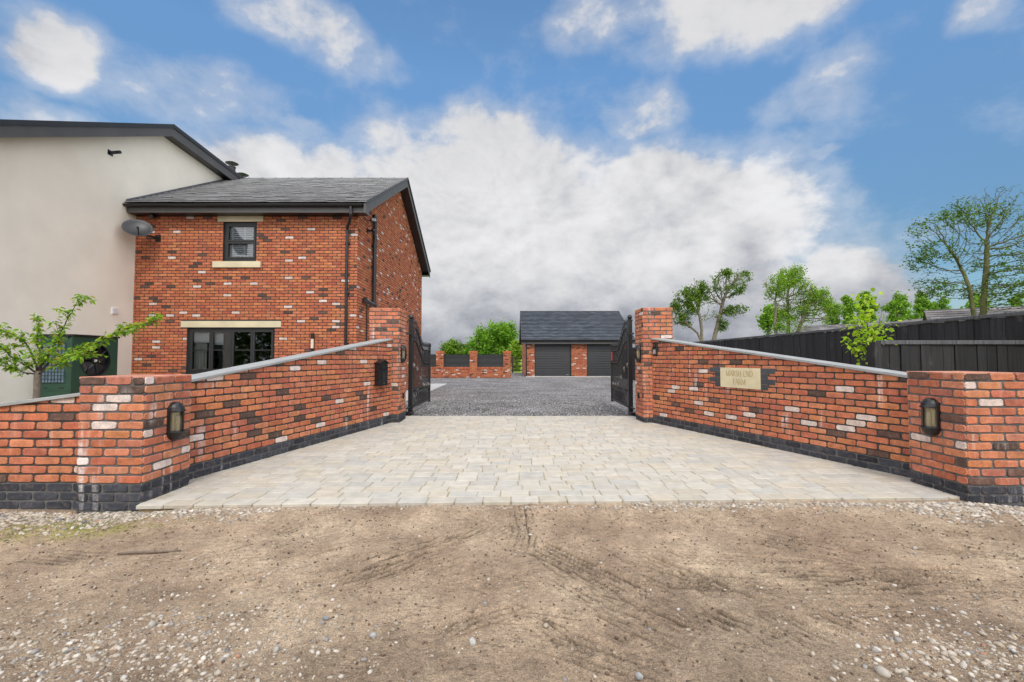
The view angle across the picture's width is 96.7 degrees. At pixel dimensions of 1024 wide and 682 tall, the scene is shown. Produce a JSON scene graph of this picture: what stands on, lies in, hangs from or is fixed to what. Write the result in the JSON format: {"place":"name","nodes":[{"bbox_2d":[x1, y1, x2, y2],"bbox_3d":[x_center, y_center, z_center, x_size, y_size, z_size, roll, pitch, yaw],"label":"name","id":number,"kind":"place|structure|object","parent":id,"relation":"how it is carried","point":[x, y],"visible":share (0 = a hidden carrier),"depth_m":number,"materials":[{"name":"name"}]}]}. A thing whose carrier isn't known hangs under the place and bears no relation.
{"place":"outdoors","nodes":[
{"label":"outdoors","id":0,"kind":"place"},
{"bbox_2d":[405,384,446,401],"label":"concrete path","id":1,"kind":"structure","parent":0,"point":[434,386],"depth_m":18.95,"materials":[{"name":"grey concrete"}]},
{"bbox_2d":[0,499,1023,681],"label":"dirt lane","id":2,"kind":"structure","parent":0,"point":[588,635],"depth_m":2.49,"materials":[{"name":"brown soil"}]},
{"bbox_2d":[0,393,79,509],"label":"brick wall","id":3,"kind":"structure","parent":2,"relation":"on","point":[39,438],"depth_m":3.91,"materials":[{"name":"brick"}]},
{"bbox_2d":[0,511,222,544],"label":"weeds","id":4,"kind":"object","parent":2,"relation":"on","point":[118,526],"visible":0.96,"depth_m":3.47,"materials":[{"name":"green plant"}]},
{"bbox_2d":[75,374,191,513],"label":"brick pillar","id":5,"kind":"structure","parent":2,"relation":"on","point":[131,456],"depth_m":3.84,"materials":[{"name":"red brick"}]},
{"bbox_2d":[167,402,185,439],"bbox_3d":[-3.051,0.732,4.165,0.097,0.352,0.162,0,-2,0],"label":"wall lamp","id":6,"kind":"object","parent":5,"relation":"attached to","point":[175,420],"visible":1,"depth_m":4.13,"materials":[{"name":"black plastic"}]},
{"bbox_2d":[117,547,180,554],"bbox_3d":[-2.351,1.367,2.953,0.369,0.022,0.040,0,-2,-11],"label":"stick","id":7,"kind":"object","parent":2,"relation":"on","point":[148,552],"visible":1,"depth_m":2.94,"materials":[{"name":"brown wood"}]},
{"bbox_2d":[148,620,156,627],"bbox_3d":[-1.722,1.355,2.176,0.022,0.037,0.040,-1,-2,22],"label":"stone","id":8,"kind":"object","parent":2,"relation":"on","point":[152,623],"visible":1,"depth_m":2.17,"materials":[{"name":"stone"}]},
{"bbox_2d":[273,645,278,652],"bbox_3d":[-1.036,1.356,2.001,0.023,0.036,0.039,0,-2,-12],"label":"stone","id":9,"kind":"object","parent":2,"relation":"on","point":[276,649],"visible":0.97,"depth_m":1.99,"materials":[{"name":"stone"}]},
{"bbox_2d":[369,632,376,637],"bbox_3d":[-0.642,1.362,2.105,0.033,0.030,0.032,0,-2,0],"label":"stone","id":10,"kind":"object","parent":2,"relation":"on","point":[372,634],"visible":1,"depth_m":2.09,"materials":[{"name":"stone"}]},
{"bbox_2d":[469,637,475,645],"bbox_3d":[-0.179,1.356,2.050,0.034,0.040,0.028,0,-2,0],"label":"stone","id":11,"kind":"object","parent":2,"relation":"on","point":[472,641],"visible":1,"depth_m":2.04,"materials":[{"name":"stone"}]},
{"bbox_2d":[0,501,1023,681],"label":"loose stone chips","id":12,"kind":"object","parent":2,"relation":"on","point":[977,509],"visible":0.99,"depth_m":2.23,"materials":[{"name":"gravel"}]},
{"bbox_2d":[635,671,643,680],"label":"stone","id":13,"kind":"object","parent":2,"relation":"on","point":[639,676],"visible":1,"depth_m":1.82,"materials":[{"name":"stone"}]},
{"bbox_2d":[874,665,890,678],"bbox_3d":[1.507,1.344,1.845,0.041,0.044,0.068,0,-2,0],"label":"stone","id":14,"kind":"object","parent":2,"relation":"on","point":[881,671],"visible":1,"depth_m":1.84,"materials":[{"name":"stone"}]},
{"bbox_2d":[0,0,1023,353],"label":"sky","id":15,"kind":"structure","parent":0,"point":[555,155],"materials":[{"name":"blue"}]},
{"bbox_2d":[405,373,635,416],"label":"gravel drive","id":16,"kind":"structure","parent":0,"point":[597,388],"depth_m":16.10,"materials":[{"name":"grey gravel"}]},
{"bbox_2d":[39,334,119,397],"bbox_3d":[-9.345,0.711,9.854,0.710,1.664,1.121,0,-2,0],"label":"heat pump","id":17,"kind":"object","parent":16,"relation":"on","point":[57,382],"visible":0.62,"depth_m":9.40,"materials":[{"name":"green metal"}]},
{"bbox_2d":[0,294,163,398],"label":"cherry sapling","id":18,"kind":"object","parent":16,"relation":"on","point":[43,358],"visible":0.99,"depth_m":5.96,"materials":[{"name":"green plant"}]},
{"bbox_2d":[0,119,248,402],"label":"rendered house","id":19,"kind":"structure","parent":16,"relation":"on","point":[68,189],"depth_m":10.18,"materials":[{"name":"paint"}]},
{"bbox_2d":[122,177,430,389],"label":"brick house","id":20,"kind":"structure","parent":16,"relation":"on","point":[233,273],"depth_m":11.78,"materials":[{"name":"red brick"}]},
{"bbox_2d":[121,219,160,241],"bbox_3d":[-9.330,-2.820,11.473,0.541,0.484,0.679,0,-2,0],"label":"satellite dish","id":21,"kind":"object","parent":20,"relation":"attached to","point":[136,227],"visible":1,"depth_m":11.40,"materials":[{"name":"grey metal"}]},
{"bbox_2d":[188,328,274,373],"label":"window","id":22,"kind":"structure","parent":20,"relation":"in","point":[209,349],"depth_m":11.86,"materials":[{"name":"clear glass"}]},
{"bbox_2d":[224,223,256,260],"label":"window","id":23,"kind":"structure","parent":20,"relation":"in","point":[241,245],"depth_m":11.91,"materials":[{"name":"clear glass"}]},
{"bbox_2d":[310,333,314,350],"bbox_3d":[-5.106,0.024,11.647,0.084,0.440,0.106,0,-2,0],"label":"wall light","id":24,"kind":"object","parent":20,"relation":"attached to","point":[312,341],"visible":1,"depth_m":11.61,"materials":[{"name":"white glass"}]},
{"bbox_2d":[367,228,375,232],"bbox_3d":[-3.883,-3.037,12.577,0.230,0.125,0.120,0,-2,0],"label":"security camera","id":25,"kind":"object","parent":20,"relation":"attached to","point":[372,230],"visible":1,"depth_m":12.54,"materials":[{"name":"black plastic"}]},
{"bbox_2d":[367,217,376,226],"bbox_3d":[-3.853,-3.266,12.524,0.278,0.259,0.159,0,-2,-11],"label":"floodlight","id":26,"kind":"object","parent":20,"relation":"attached to","point":[373,220],"visible":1,"depth_m":12.52,"materials":[{"name":"white plastic"}]},
{"bbox_2d":[369,308,406,422],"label":"brick pillar","id":27,"kind":"structure","parent":16,"relation":"on","point":[388,323],"depth_m":8.68,"materials":[{"name":"red brick"}]},
{"bbox_2d":[401,345,406,362],"bbox_3d":[-2.091,0.247,8.827,0.097,0.352,0.162,0,-2,0],"label":"wall lamp","id":28,"kind":"object","parent":27,"relation":"attached to","point":[403,355],"visible":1,"depth_m":8.80,"materials":[{"name":"black plastic"}]},
{"bbox_2d":[405,411,413,415],"bbox_3d":[-2.260,1.550,9.804,0.200,0.123,0.426,0,-2,0],"label":"gate motor","id":29,"kind":"object","parent":16,"relation":"on","point":[409,413],"visible":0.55,"depth_m":9.78,"materials":[{"name":"black metal"}]},
{"bbox_2d":[406,314,430,411],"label":"driveway gate","id":30,"kind":"structure","parent":29,"relation":"attached to","point":[418,394],"depth_m":10.66,"materials":[{"name":"black metal"}]},
{"bbox_2d":[421,351,510,377],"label":"louvred brick wall","id":31,"kind":"structure","parent":16,"relation":"on","point":[473,364],"depth_m":29.02,"materials":[{"name":"red brick"}]},
{"bbox_2d":[412,388,634,416],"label":"driveway chippings","id":32,"kind":"object","parent":16,"relation":"on","point":[459,411],"visible":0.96,"depth_m":10.99,"materials":[{"name":"grey gravel"}]},
{"bbox_2d":[519,311,634,376],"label":"double garage","id":33,"kind":"structure","parent":16,"relation":"on","point":[575,343],"depth_m":31.15,"materials":[{"name":"brick"}]},
{"bbox_2d":[534,344,570,375],"bbox_3d":[2.786,1.248,31.125,2.504,2.301,0.100,0,-2,0],"label":"roller door","id":34,"kind":"structure","parent":33,"relation":"in","point":[540,362],"depth_m":31.11,"materials":[{"name":"metal"}]},
{"bbox_2d":[587,344,621,375],"bbox_3d":[6.350,1.248,31.125,2.504,2.301,0.100,0,-2,0],"label":"roller door","id":35,"kind":"structure","parent":33,"relation":"in","point":[592,362],"depth_m":31.11,"materials":[{"name":"metal"}]},
{"bbox_2d":[628,411,635,415],"bbox_3d":[2.660,1.550,9.804,0.200,0.123,0.426,0,-2,0],"label":"gate motor","id":36,"kind":"object","parent":16,"relation":"on","point":[632,413],"visible":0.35,"depth_m":9.81,"materials":[{"name":"black metal"}]},
{"bbox_2d":[610,315,634,411],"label":"driveway gate","id":37,"kind":"structure","parent":36,"relation":"attached to","point":[622,386],"depth_m":10.75,"materials":[{"name":"black metal"}]},
{"bbox_2d":[635,307,672,422],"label":"brick pillar","id":38,"kind":"structure","parent":16,"relation":"on","point":[654,322],"depth_m":8.68,"materials":[{"name":"red brick"}]},
{"bbox_2d":[635,344,640,362],"bbox_3d":[2.442,0.244,8.857,0.097,0.352,0.162,0,-2,0],"label":"wall lamp","id":39,"kind":"object","parent":38,"relation":"attached to","point":[638,355],"visible":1,"depth_m":8.81,"materials":[{"name":"black plastic"}]},
{"bbox_2d":[622,311,1023,379],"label":"board fence","id":40,"kind":"object","parent":16,"relation":"on","point":[824,345],"visible":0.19,"depth_m":9.06,"materials":[{"name":"black wood"}]},
{"bbox_2d":[840,287,901,366],"bbox_3d":[4.901,0.378,6.140,0.912,2.201,0.409,1,-2,-14],"label":"lime sapling","id":41,"kind":"object","parent":16,"relation":"on","point":[868,333],"visible":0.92,"depth_m":6.14,"materials":[{"name":"green plant"}]},
{"bbox_2d":[867,340,1023,372],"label":"board fence","id":42,"kind":"object","parent":16,"relation":"on","point":[958,355],"visible":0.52,"depth_m":5.77,"materials":[{"name":"black wood"}]},
{"bbox_2d":[136,416,959,512],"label":"block paving","id":43,"kind":"structure","parent":0,"point":[787,474],"depth_m":4.88,"materials":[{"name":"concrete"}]},
{"bbox_2d":[189,339,392,479],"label":"flank brick wall","id":44,"kind":"structure","parent":43,"relation":"on","point":[247,413],"depth_m":5.85,"materials":[{"name":"brick"}]},
{"bbox_2d":[374,360,388,385],"bbox_3d":[-2.332,0.566,8.156,0.128,0.462,0.320,-1,-2,13],"label":"letter box","id":45,"kind":"object","parent":44,"relation":"attached to","point":[381,372],"visible":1,"depth_m":8.06,"materials":[{"name":"black metal"}]},
{"bbox_2d":[382,371,386,381],"bbox_3d":[-2.285,0.629,8.143,0.014,0.195,0.170,-1,-2,13],"label":"door","id":46,"kind":"structure","parent":45,"relation":"in","point":[384,373],"depth_m":8.14,"materials":[{"name":"black metal"}]},
{"bbox_2d":[651,338,910,477],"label":"flank brick wall","id":47,"kind":"structure","parent":43,"relation":"on","point":[853,415],"depth_m":5.95,"materials":[{"name":"brick"}]},
{"bbox_2d":[653,342,657,354],"bbox_3d":[2.680,0.146,8.532,0.043,0.250,0.110,1,-2,-19],"label":"intercom","id":48,"kind":"object","parent":47,"relation":"attached to","point":[655,348],"visible":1,"depth_m":8.49,"materials":[{"name":"black plastic"}]},
{"bbox_2d":[906,371,1023,506],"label":"brick pillar","id":49,"kind":"structure","parent":43,"relation":"on","point":[972,451],"depth_m":3.95,"materials":[{"name":"red brick"}]},
{"bbox_2d":[919,398,940,435],"bbox_3d":[3.877,0.707,4.246,0.097,0.352,0.162,0,-2,0],"label":"wall lamp","id":50,"kind":"object","parent":49,"relation":"attached to","point":[930,425],"visible":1,"depth_m":4.21,"materials":[{"name":"black plastic"}]},
{"label":"ground","id":51,"kind":"structure","parent":0,"visible":0},
{"bbox_2d":[439,337,464,353],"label":"bush","id":52,"kind":"object","parent":51,"relation":"on","point":[450,346],"visible":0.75,"depth_m":57.49,"materials":[{"name":"green plant"}]},
{"bbox_2d":[457,341,469,349],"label":"oak tree","id":53,"kind":"object","parent":51,"relation":"on","point":[460,345],"visible":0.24,"depth_m":61.62,"materials":[{"name":"green plant"}]},
{"bbox_2d":[460,319,520,364],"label":"bush","id":54,"kind":"object","parent":51,"relation":"on","point":[498,338],"visible":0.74,"depth_m":58.83,"materials":[{"name":"green plant"}]},
{"bbox_2d":[506,339,521,371],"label":"hedgerow bush","id":55,"kind":"object","parent":51,"relation":"on","point":[515,349],"visible":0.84,"depth_m":47.66,"materials":[{"name":"green plant"}]},
{"bbox_2d":[511,356,554,372],"bbox_3d":[0.200,2.110,39.933,8.000,1.500,0.170,0,-2,0],"label":"post and rail fence","id":56,"kind":"object","parent":51,"relation":"on","point":[512,366],"visible":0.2,"depth_m":39.86,"materials":[{"name":"wood"}]},
{"bbox_2d":[670,267,753,340],"bbox_3d":[12.268,-1.175,28.216,5.777,7.056,2.659,0,-2,0],"label":"hawthorn tree","id":57,"kind":"object","parent":51,"relation":"on","point":[697,297],"visible":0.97,"depth_m":28.06,"materials":[{"name":"green plant"}]},
{"bbox_2d":[755,303,779,334],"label":"poplar tree","id":58,"kind":"object","parent":51,"relation":"on","point":[765,320],"visible":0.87,"depth_m":49.73,"materials":[{"name":"green plant"}]},
{"bbox_2d":[762,263,845,336],"bbox_3d":[19.450,-1.481,30.116,5.541,7.815,3.338,-1,-2,17],"label":"willow tree","id":59,"kind":"object","parent":51,"relation":"on","point":[794,278],"visible":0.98,"depth_m":29.98,"materials":[{"name":"green plant"}]},
{"bbox_2d":[823,304,841,324],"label":"poplar tree","id":60,"kind":"object","parent":51,"relation":"on","point":[832,321],"visible":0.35,"depth_m":61.85,"materials":[{"name":"green plant"}]},
{"bbox_2d":[800,321,896,331],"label":"distant barn","id":61,"kind":"structure","parent":51,"relation":"on","point":[820,327],"depth_m":42.75,"materials":[{"name":"stone"}]},
{"bbox_2d":[839,294,858,323],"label":"poplar tree","id":62,"kind":"object","parent":51,"relation":"on","point":[847,301],"visible":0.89,"depth_m":59.87,"materials":[{"name":"green plant"}]},
{"bbox_2d":[853,290,879,322],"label":"poplar tree","id":63,"kind":"object","parent":51,"relation":"on","point":[864,307],"visible":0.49,"depth_m":61.89,"materials":[{"name":"green plant"}]},
{"bbox_2d":[880,290,913,321],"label":"poplar tree","id":64,"kind":"object","parent":51,"relation":"on","point":[899,303],"visible":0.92,"depth_m":59.87,"materials":[{"name":"green plant"}]},
{"bbox_2d":[900,308,913,319],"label":"poplar tree","id":65,"kind":"object","parent":51,"relation":"on","point":[909,316],"visible":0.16,"depth_m":69.95,"materials":[{"name":"green plant"}]},
{"bbox_2d":[895,318,922,325],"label":"brown gable roof","id":66,"kind":"structure","parent":51,"relation":"on","point":[912,320],"depth_m":35.80,"materials":[{"name":"tile"}]},
{"bbox_2d":[910,293,933,318],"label":"poplar tree","id":67,"kind":"object","parent":51,"relation":"on","point":[920,306],"visible":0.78,"depth_m":61.82,"materials":[{"name":"green plant"}]},
{"bbox_2d":[931,292,952,309],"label":"poplar tree","id":68,"kind":"object","parent":51,"relation":"on","point":[942,304],"visible":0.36,"depth_m":65.89,"materials":[{"name":"green plant"}]},
{"bbox_2d":[899,185,1023,319],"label":"sycamore tree","id":69,"kind":"object","parent":51,"relation":"on","point":[985,284],"visible":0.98,"depth_m":22.36,"materials":[{"name":"green plant"}]},
{"bbox_2d":[923,305,1023,322],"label":"neighbouring house","id":70,"kind":"structure","parent":51,"relation":"on","point":[943,314],"depth_m":26.42,"materials":[{"name":"stone"}]},
{"bbox_2d":[960,292,992,308],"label":"poplar tree","id":71,"kind":"object","parent":51,"relation":"on","point":[967,305],"visible":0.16,"depth_m":43.95,"materials":[{"name":"green plant"}]},
{"bbox_2d":[1008,294,1023,305],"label":"poplar tree","id":72,"kind":"object","parent":51,"relation":"on","point":[1014,304],"visible":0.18,"depth_m":59.97,"materials":[{"name":"green plant"}]}
]}

